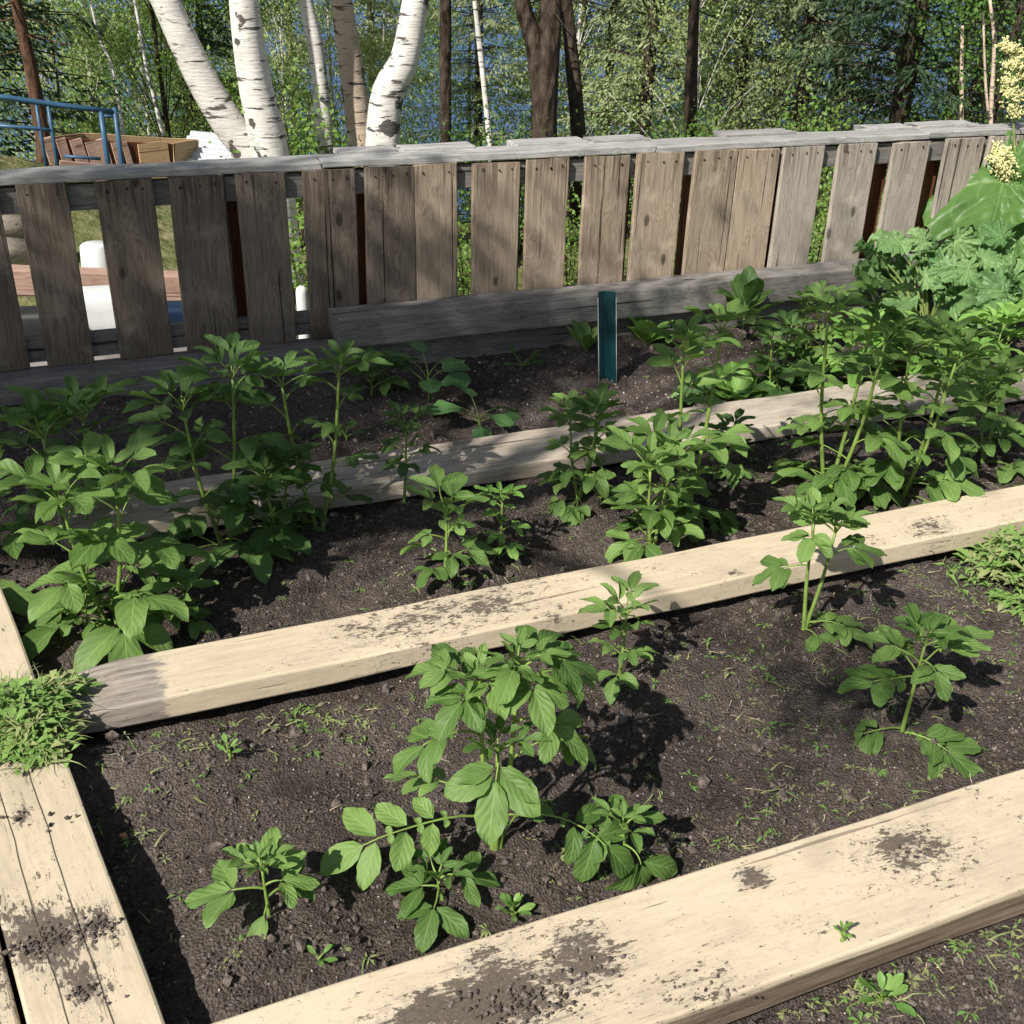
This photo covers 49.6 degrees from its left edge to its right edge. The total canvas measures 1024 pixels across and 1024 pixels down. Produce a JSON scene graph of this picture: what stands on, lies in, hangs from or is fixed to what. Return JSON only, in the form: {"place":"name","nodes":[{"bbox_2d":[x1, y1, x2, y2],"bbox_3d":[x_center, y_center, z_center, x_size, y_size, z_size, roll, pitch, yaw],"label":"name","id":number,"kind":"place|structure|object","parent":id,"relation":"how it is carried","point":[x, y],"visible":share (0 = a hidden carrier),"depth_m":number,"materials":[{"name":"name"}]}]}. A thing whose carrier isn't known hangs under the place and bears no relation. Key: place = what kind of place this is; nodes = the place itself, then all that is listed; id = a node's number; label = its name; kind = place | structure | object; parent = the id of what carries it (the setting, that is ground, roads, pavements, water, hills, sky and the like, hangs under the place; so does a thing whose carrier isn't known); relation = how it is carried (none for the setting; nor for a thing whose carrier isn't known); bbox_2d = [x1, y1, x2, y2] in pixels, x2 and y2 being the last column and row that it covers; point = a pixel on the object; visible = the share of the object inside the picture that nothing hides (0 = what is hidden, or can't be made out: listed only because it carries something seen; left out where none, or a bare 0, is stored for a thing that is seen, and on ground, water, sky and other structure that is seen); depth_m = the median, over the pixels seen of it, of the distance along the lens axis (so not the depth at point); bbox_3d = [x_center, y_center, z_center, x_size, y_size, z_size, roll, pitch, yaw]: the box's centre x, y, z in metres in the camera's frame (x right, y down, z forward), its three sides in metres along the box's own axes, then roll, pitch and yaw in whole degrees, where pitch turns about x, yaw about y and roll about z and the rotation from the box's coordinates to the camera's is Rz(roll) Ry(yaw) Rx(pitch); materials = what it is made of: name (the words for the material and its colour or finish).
{"place":"outdoors","nodes":[
{"label":"outdoors","id":0,"kind":"place"},
{"bbox_2d":[0,155,883,310],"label":"hillside","id":1,"kind":"structure","parent":0,"point":[86,225],"depth_m":7.18,"materials":[{"name":"green plant"}]},
{"bbox_2d":[0,0,84,164],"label":"spruce tree","id":2,"kind":"object","parent":1,"relation":"on","point":[33,82],"visible":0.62,"depth_m":8.20,"materials":[{"name":"brown plant"}]},
{"bbox_2d":[0,94,123,166],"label":"metal railing","id":3,"kind":"object","parent":1,"relation":"on","point":[109,112],"visible":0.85,"depth_m":7.42,"materials":[{"name":"blue metal"}]},
{"bbox_2d":[0,0,129,161],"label":"spruce tree","id":4,"kind":"object","parent":1,"relation":"on","point":[31,13],"visible":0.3,"depth_m":10.38,"materials":[{"name":"green plant"}]},
{"bbox_2d":[0,0,157,160],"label":"leafy tree","id":5,"kind":"object","parent":1,"relation":"on","point":[57,84],"visible":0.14,"depth_m":13.06,"materials":[{"name":"green plant"}]},
{"bbox_2d":[0,0,209,159],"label":"leafy tree","id":6,"kind":"object","parent":1,"relation":"on","point":[85,55],"visible":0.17,"depth_m":12.91,"materials":[{"name":"green plant"}]},
{"bbox_2d":[44,133,198,180],"bbox_3d":[-2.950,-2.713,8.518,1.336,0.477,0.385,-19,34,-34],"label":"plywood bin","id":7,"kind":"object","parent":1,"relation":"on","point":[139,149],"visible":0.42,"depth_m":8.37,"materials":[{"name":"brown wood"}]},
{"bbox_2d":[5,0,238,137],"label":"leafy tree","id":8,"kind":"object","parent":1,"relation":"on","point":[142,69],"visible":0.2,"depth_m":13.18,"materials":[{"name":"green plant"}]},
{"bbox_2d":[24,0,299,221],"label":"leafy tree","id":9,"kind":"object","parent":1,"relation":"on","point":[165,118],"visible":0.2,"depth_m":11.98,"materials":[{"name":"green plant"}]},
{"bbox_2d":[30,303,298,366],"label":"deck","id":10,"kind":"structure","parent":1,"relation":"on","point":[44,363],"depth_m":5.13,"materials":[{"name":"grey wood"}]},
{"bbox_2d":[11,264,180,300],"bbox_3d":[-2.202,-1.176,5.685,1.082,0.134,0.124,-2,27,-23],"label":"pink timber","id":11,"kind":"object","parent":10,"relation":"on","point":[90,276],"visible":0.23,"depth_m":5.64,"materials":[{"name":"wood"}]},
{"bbox_2d":[82,285,115,329],"bbox_3d":[-1.975,-0.986,5.416,0.265,0.201,0.222,-6,29,-15],"label":"white container","id":12,"kind":"object","parent":10,"relation":"on","point":[99,307],"visible":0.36,"depth_m":5.31,"materials":[{"name":"plastic"}]},
{"bbox_2d":[146,0,242,133],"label":"spruce tree","id":13,"kind":"object","parent":1,"relation":"on","point":[203,32],"visible":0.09,"depth_m":14.68,"materials":[{"name":"green plant"}]},
{"bbox_2d":[53,0,342,209],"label":"leafy tree","id":14,"kind":"object","parent":1,"relation":"on","point":[261,3],"visible":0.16,"depth_m":13.41,"materials":[{"name":"green plant"}]},
{"bbox_2d":[149,0,251,157],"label":"birch tree","id":15,"kind":"object","parent":1,"relation":"on","point":[222,114],"visible":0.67,"depth_m":5.94,"materials":[{"name":"white plant"}]},
{"bbox_2d":[229,0,303,294],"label":"birch tree","id":16,"kind":"object","parent":1,"relation":"on","point":[266,132],"visible":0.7,"depth_m":5.92,"materials":[{"name":"white plant"}]},
{"bbox_2d":[204,0,340,210],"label":"leafy tree","id":17,"kind":"object","parent":1,"relation":"on","point":[281,56],"visible":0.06,"depth_m":19.04,"materials":[{"name":"green plant"}]},
{"bbox_2d":[188,33,371,250],"bbox_3d":[-1.434,-2.260,7.157,1.170,1.470,1.175,-14,32,-27],"label":"shrub","id":18,"kind":"object","parent":1,"relation":"on","point":[307,138],"visible":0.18,"depth_m":7.06,"materials":[{"name":"green plant"}]},
{"bbox_2d":[297,0,334,168],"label":"birch tree","id":19,"kind":"object","parent":1,"relation":"on","point":[317,60],"visible":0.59,"depth_m":6.80,"materials":[{"name":"white plant"}]},
{"bbox_2d":[331,0,368,167],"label":"birch tree","id":20,"kind":"object","parent":1,"relation":"on","point":[352,75],"visible":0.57,"depth_m":6.44,"materials":[{"name":"beige plant"}]},
{"bbox_2d":[263,0,438,221],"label":"leafy tree","id":21,"kind":"object","parent":1,"relation":"on","point":[327,12],"visible":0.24,"depth_m":16.44,"materials":[{"name":"green plant"}]},
{"bbox_2d":[328,0,429,145],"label":"spruce tree","id":22,"kind":"object","parent":1,"relation":"on","point":[372,18],"visible":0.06,"depth_m":19.20,"materials":[{"name":"green plant"}]},
{"bbox_2d":[365,0,428,165],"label":"birch tree","id":23,"kind":"object","parent":1,"relation":"on","point":[394,78],"visible":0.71,"depth_m":5.92,"materials":[{"name":"white plant"}]},
{"bbox_2d":[328,0,472,221],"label":"leafy tree","id":24,"kind":"object","parent":1,"relation":"on","point":[426,78],"visible":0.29,"depth_m":16.63,"materials":[{"name":"green plant"}]},
{"bbox_2d":[389,0,473,220],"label":"leafy tree","id":25,"kind":"object","parent":1,"relation":"on","point":[433,49],"visible":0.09,"depth_m":19.46,"materials":[{"name":"green plant"}]},
{"bbox_2d":[440,0,451,142],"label":"spruce tree","id":26,"kind":"object","parent":1,"relation":"on","point":[445,53],"visible":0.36,"depth_m":8.82,"materials":[{"name":"brown plant"}]},
{"bbox_2d":[0,287,933,407],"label":"base timber","id":27,"kind":"object","parent":1,"relation":"on","point":[116,370],"visible":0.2,"depth_m":4.10,"materials":[{"name":"grey wood"}]},
{"bbox_2d":[327,253,919,347],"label":"heavy beam","id":28,"kind":"structure","parent":27,"relation":"on","point":[400,322],"depth_m":4.33,"materials":[{"name":"grey wood"}]},
{"bbox_2d":[421,82,531,222],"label":"shrub","id":29,"kind":"object","parent":1,"relation":"on","point":[462,191],"visible":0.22,"depth_m":8.22,"materials":[{"name":"green plant"}]},
{"bbox_2d":[422,0,531,221],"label":"spruce tree","id":30,"kind":"object","parent":1,"relation":"on","point":[468,90],"visible":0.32,"depth_m":15.77,"materials":[{"name":"green plant"}]},
{"bbox_2d":[401,0,562,220],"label":"leafy tree","id":31,"kind":"object","parent":1,"relation":"on","point":[469,105],"visible":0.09,"depth_m":18.63,"materials":[{"name":"green plant"}]},
{"bbox_2d":[0,120,1023,371],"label":"slat fence","id":32,"kind":"object","parent":1,"relation":"on","point":[380,226],"visible":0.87,"depth_m":4.15,"materials":[{"name":"grey wood"}]},
{"bbox_2d":[482,0,583,219],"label":"spruce tree","id":33,"kind":"object","parent":1,"relation":"on","point":[523,44],"visible":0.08,"depth_m":20.56,"materials":[{"name":"green plant"}]},
{"bbox_2d":[407,0,683,204],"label":"leafy tree","id":34,"kind":"object","parent":1,"relation":"on","point":[580,19],"visible":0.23,"depth_m":16.68,"materials":[{"name":"green plant"}]},
{"bbox_2d":[489,0,608,158],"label":"leafy tree","id":35,"kind":"object","parent":1,"relation":"on","point":[542,41],"visible":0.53,"depth_m":7.38,"materials":[{"name":"brown plant"}]},
{"bbox_2d":[531,0,606,224],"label":"spruce tree","id":36,"kind":"object","parent":1,"relation":"on","point":[574,85],"visible":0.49,"depth_m":7.95,"materials":[{"name":"brown plant"}]},
{"bbox_2d":[557,0,677,182],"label":"spruce tree","id":37,"kind":"object","parent":1,"relation":"on","point":[615,3],"visible":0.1,"depth_m":17.40,"materials":[{"name":"green plant"}]},
{"bbox_2d":[557,0,733,201],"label":"spruce tree","id":38,"kind":"object","parent":1,"relation":"on","point":[647,95],"visible":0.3,"depth_m":14.72,"materials":[{"name":"green plant"}]},
{"bbox_2d":[682,0,721,183],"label":"spruce tree","id":39,"kind":"object","parent":1,"relation":"on","point":[691,77],"visible":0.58,"depth_m":9.19,"materials":[{"name":"brown plant"}]},
{"bbox_2d":[559,0,866,189],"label":"leafy tree","id":40,"kind":"object","parent":1,"relation":"on","point":[706,56],"visible":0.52,"depth_m":13.66,"materials":[{"name":"green plant"}]},
{"bbox_2d":[674,0,823,148],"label":"spruce tree","id":41,"kind":"object","parent":1,"relation":"on","point":[744,49],"visible":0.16,"depth_m":15.40,"materials":[{"name":"green plant"}]},
{"bbox_2d":[669,0,892,182],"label":"leafy tree","id":42,"kind":"object","parent":1,"relation":"on","point":[784,36],"visible":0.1,"depth_m":17.08,"materials":[{"name":"green plant"}]},
{"bbox_2d":[703,0,900,192],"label":"spruce tree","id":43,"kind":"object","parent":1,"relation":"on","point":[807,19],"visible":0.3,"depth_m":14.28,"materials":[{"name":"green plant"}]},
{"bbox_2d":[759,64,865,218],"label":"shrub","id":44,"kind":"object","parent":1,"relation":"on","point":[809,123],"visible":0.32,"depth_m":8.53,"materials":[{"name":"green plant"}]},
{"bbox_2d":[724,0,953,194],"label":"leafy tree","id":45,"kind":"object","parent":1,"relation":"on","point":[840,67],"visible":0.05,"depth_m":16.02,"materials":[{"name":"green plant"}]},
{"bbox_2d":[773,0,1023,186],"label":"spruce tree","id":46,"kind":"object","parent":1,"relation":"on","point":[905,82],"visible":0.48,"depth_m":13.04,"materials":[{"name":"green plant"}]},
{"bbox_2d":[885,0,1023,138],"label":"leafy tree","id":47,"kind":"object","parent":1,"relation":"on","point":[998,96],"visible":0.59,"depth_m":11.90,"materials":[{"name":"green plant"}]},
{"bbox_2d":[923,0,1023,138],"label":"spruce tree","id":48,"kind":"object","parent":1,"relation":"on","point":[973,86],"visible":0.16,"depth_m":13.41,"materials":[{"name":"green plant"}]},
{"bbox_2d":[0,303,1023,1023],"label":"garden soil","id":49,"kind":"structure","parent":0,"point":[282,783],"depth_m":2.37,"materials":[{"name":"brown soil"}]},
{"bbox_2d":[0,943,20,1023],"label":"board","id":50,"kind":"object","parent":49,"relation":"on","point":[9,1013],"visible":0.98,"depth_m":1.62,"materials":[{"name":"beige paint"}]},
{"bbox_2d":[0,444,54,615],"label":"potato plant","id":51,"kind":"object","parent":49,"relation":"on","point":[17,596],"visible":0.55,"depth_m":2.66,"materials":[{"name":"green plant"}]},
{"bbox_2d":[0,374,144,528],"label":"potato plant","id":52,"kind":"object","parent":49,"relation":"on","point":[45,416],"visible":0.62,"depth_m":2.79,"materials":[{"name":"green plant"}]},
{"bbox_2d":[0,585,164,1023],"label":"board","id":53,"kind":"object","parent":49,"relation":"on","point":[57,873],"visible":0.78,"depth_m":1.78,"materials":[{"name":"beige paint"}]},
{"bbox_2d":[0,662,102,776],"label":"weed pile","id":54,"kind":"object","parent":53,"relation":"on","point":[34,708],"visible":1,"depth_m":2.13,"materials":[{"name":"green plant"}]},
{"bbox_2d":[45,571,142,639],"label":"potato plant","id":55,"kind":"object","parent":49,"relation":"on","point":[65,624],"visible":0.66,"depth_m":2.51,"materials":[{"name":"green plant"}]},
{"bbox_2d":[0,431,216,673],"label":"potato plant","id":56,"kind":"object","parent":49,"relation":"on","point":[120,544],"visible":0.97,"depth_m":2.42,"materials":[{"name":"green plant"}]},
{"bbox_2d":[132,560,218,639],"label":"potato plant","id":57,"kind":"object","parent":49,"relation":"on","point":[146,576],"visible":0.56,"depth_m":2.58,"materials":[{"name":"green plant"}]},
{"bbox_2d":[122,332,316,584],"bbox_3d":[-0.754,-0.121,2.831,0.489,0.607,0.441,2,28,0],"label":"potato plant","id":58,"kind":"object","parent":49,"relation":"on","point":[257,547],"visible":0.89,"depth_m":2.78,"materials":[{"name":"green plant"}]},
{"bbox_2d":[182,827,322,938],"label":"potato plant","id":59,"kind":"object","parent":49,"relation":"on","point":[269,850],"visible":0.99,"depth_m":1.80,"materials":[{"name":"green plant"}]},
{"bbox_2d":[212,442,329,554],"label":"potato plant","id":60,"kind":"object","parent":49,"relation":"on","point":[272,462],"visible":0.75,"depth_m":2.87,"materials":[{"name":"green plant"}]},
{"bbox_2d":[235,340,392,531],"bbox_3d":[-0.523,-0.184,2.959,0.388,0.564,0.264,-7,29,-16],"label":"potato plant","id":61,"kind":"object","parent":49,"relation":"on","point":[328,428],"visible":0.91,"depth_m":2.87,"materials":[{"name":"green plant"}]},
{"bbox_2d":[342,345,418,395],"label":"potato plant","id":62,"kind":"object","parent":49,"relation":"on","point":[384,388],"visible":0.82,"depth_m":3.89,"materials":[{"name":"green plant"}]},
{"bbox_2d":[380,399,440,502],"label":"potato plant","id":63,"kind":"object","parent":49,"relation":"on","point":[402,468],"visible":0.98,"depth_m":3.10,"materials":[{"name":"green plant"}]},
{"bbox_2d":[382,341,470,402],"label":"squash seedling","id":64,"kind":"object","parent":49,"relation":"on","point":[451,365],"visible":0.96,"depth_m":3.86,"materials":[{"name":"green plant"}]},
{"bbox_2d":[384,833,500,953],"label":"potato plant","id":65,"kind":"object","parent":49,"relation":"on","point":[449,920],"visible":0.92,"depth_m":1.86,"materials":[{"name":"green plant"}]},
{"bbox_2d":[400,463,497,588],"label":"potato plant","id":66,"kind":"object","parent":49,"relation":"on","point":[457,480],"visible":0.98,"depth_m":2.74,"materials":[{"name":"green plant"}]},
{"bbox_2d":[431,384,520,437],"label":"squash seedling","id":67,"kind":"object","parent":49,"relation":"on","point":[508,419],"visible":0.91,"depth_m":3.67,"materials":[{"name":"green plant"}]},
{"bbox_2d":[319,625,633,890],"bbox_3d":[-0.053,0.436,1.919,0.552,0.453,0.319,2,28,0],"label":"potato plant","id":68,"kind":"object","parent":49,"relation":"on","point":[509,692],"visible":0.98,"depth_m":1.87,"materials":[{"name":"green plant"}]},
{"bbox_2d":[473,481,530,560],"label":"potato plant","id":69,"kind":"object","parent":49,"relation":"on","point":[512,551],"visible":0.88,"depth_m":2.86,"materials":[{"name":"green plant"}]},
{"bbox_2d":[56,364,1023,550],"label":"plank","id":70,"kind":"object","parent":49,"relation":"on","point":[505,457],"visible":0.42,"depth_m":3.36,"materials":[{"name":"beige wood"}]},
{"bbox_2d":[63,485,1023,734],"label":"plank","id":71,"kind":"object","parent":49,"relation":"on","point":[145,688],"visible":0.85,"depth_m":2.55,"materials":[{"name":"beige paint"}]},
{"bbox_2d":[90,347,1023,1023],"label":"ground weeds","id":72,"kind":"object","parent":49,"relation":"on","point":[748,845],"visible":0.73,"depth_m":2.20,"materials":[{"name":"green plant"}]},
{"bbox_2d":[534,383,629,526],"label":"potato plant","id":73,"kind":"object","parent":49,"relation":"on","point":[590,404],"visible":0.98,"depth_m":3.10,"materials":[{"name":"green plant"}]},
{"bbox_2d":[597,291,616,383],"bbox_3d":[0.350,-0.618,4.072,0.099,0.394,0.020,-3,28,-9],"label":"garden stake","id":74,"kind":"object","parent":49,"relation":"on","point":[607,333],"visible":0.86,"depth_m":4.06,"materials":[{"name":"teal plastic"}]},
{"bbox_2d":[212,769,1023,1023],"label":"plank","id":75,"kind":"object","parent":49,"relation":"on","point":[761,929],"visible":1,"depth_m":1.77,"materials":[{"name":"beige paint"}]},
{"bbox_2d":[0,806,948,1023],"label":"spilled soil","id":76,"kind":"structure","parent":75,"relation":"on","point":[93,927],"depth_m":1.69,"materials":[{"name":"brown soil"}]},
{"bbox_2d":[578,570,659,704],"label":"potato plant","id":77,"kind":"object","parent":49,"relation":"on","point":[612,689],"visible":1,"depth_m":2.39,"materials":[{"name":"green plant"}]},
{"bbox_2d":[586,794,677,890],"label":"potato plant","id":78,"kind":"object","parent":49,"relation":"on","point":[663,867],"visible":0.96,"depth_m":1.95,"materials":[{"name":"green plant"}]},
{"bbox_2d":[599,412,720,563],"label":"potato plant","id":79,"kind":"object","parent":49,"relation":"on","point":[664,450],"visible":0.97,"depth_m":2.86,"materials":[{"name":"green plant"}]},
{"bbox_2d":[637,298,778,543],"bbox_3d":[0.485,-0.207,3.009,0.384,0.701,0.306,-21,35,-36],"label":"potato plant","id":80,"kind":"object","parent":49,"relation":"on","point":[727,519],"visible":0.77,"depth_m":2.94,"materials":[{"name":"green plant"}]},
{"bbox_2d":[698,408,755,488],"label":"potato plant","id":81,"kind":"object","parent":49,"relation":"on","point":[723,427],"visible":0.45,"depth_m":3.37,"materials":[{"name":"green plant"}]},
{"bbox_2d":[703,361,777,400],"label":"lettuce plant","id":82,"kind":"object","parent":49,"relation":"on","point":[728,390],"visible":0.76,"depth_m":4.06,"materials":[{"name":"green plant"}]},
{"bbox_2d":[712,265,785,341],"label":"spinach plant","id":83,"kind":"object","parent":49,"relation":"on","point":[747,284],"visible":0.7,"depth_m":4.50,"materials":[{"name":"green plant"}]},
{"bbox_2d":[737,310,817,398],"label":"potato plant","id":84,"kind":"object","parent":49,"relation":"on","point":[761,360],"visible":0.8,"depth_m":4.03,"materials":[{"name":"green plant"}]},
{"bbox_2d":[752,487,886,652],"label":"potato plant","id":85,"kind":"object","parent":49,"relation":"on","point":[813,506],"visible":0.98,"depth_m":2.54,"materials":[{"name":"green plant"}]},
{"bbox_2d":[782,280,859,363],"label":"potato plant","id":86,"kind":"object","parent":49,"relation":"on","point":[816,352],"visible":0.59,"depth_m":4.32,"materials":[{"name":"green plant"}]},
{"bbox_2d":[808,307,889,389],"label":"potato plant","id":87,"kind":"object","parent":49,"relation":"on","point":[850,337],"visible":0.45,"depth_m":4.07,"materials":[{"name":"green plant"}]},
{"bbox_2d":[768,271,932,510],"bbox_3d":[0.958,-0.312,3.145,0.424,0.677,0.380,2,28,0],"label":"potato plant","id":88,"kind":"object","parent":49,"relation":"on","point":[848,482],"visible":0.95,"depth_m":3.11,"materials":[{"name":"green plant"}]},
{"bbox_2d":[858,971,916,1016],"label":"weed seedling","id":89,"kind":"object","parent":49,"relation":"on","point":[891,984],"visible":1,"depth_m":1.74,"materials":[{"name":"green plant"}]},
{"bbox_2d":[837,602,993,779],"bbox_3d":[0.846,0.364,2.289,0.313,0.322,0.265,13,30,20],"label":"potato plant","id":90,"kind":"object","parent":49,"relation":"on","point":[945,630],"visible":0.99,"depth_m":2.26,"materials":[{"name":"green plant"}]},
{"bbox_2d":[842,309,1004,509],"bbox_3d":[1.148,-0.244,3.180,0.441,0.615,0.388,2,28,0],"label":"potato plant","id":91,"kind":"object","parent":49,"relation":"on","point":[959,466],"visible":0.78,"depth_m":3.14,"materials":[{"name":"green plant"}]},
{"bbox_2d":[852,220,1023,336],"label":"ruffled lettuce clump","id":92,"kind":"object","parent":49,"relation":"on","point":[965,268],"visible":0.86,"depth_m":4.49,"materials":[{"name":"green plant"}]},
{"bbox_2d":[921,35,1023,298],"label":"rhubarb plant","id":93,"kind":"object","parent":49,"relation":"on","point":[993,190],"visible":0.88,"depth_m":4.97,"materials":[{"name":"green plant"}]},
{"bbox_2d":[933,510,1023,628],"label":"weed pile","id":94,"kind":"object","parent":49,"relation":"on","point":[1005,546],"visible":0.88,"depth_m":2.88,"materials":[{"name":"green plant"}]},
{"bbox_2d":[942,353,1023,483],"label":"potato plant","id":95,"kind":"object","parent":49,"relation":"on","point":[1003,389],"visible":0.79,"depth_m":3.46,"materials":[{"name":"green plant"}]},
{"bbox_2d":[958,299,1023,363],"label":"potato plant","id":96,"kind":"object","parent":49,"relation":"on","point":[1012,311],"visible":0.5,"depth_m":4.20,"materials":[{"name":"plant"}]},
{"bbox_2d":[0,0,1023,220],"bbox_3d":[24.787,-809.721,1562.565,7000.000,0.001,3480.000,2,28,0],"label":"lake","id":97,"kind":"structure","parent":0,"point":[460,77],"depth_m":140.29,"materials":[{"name":"liquid"}]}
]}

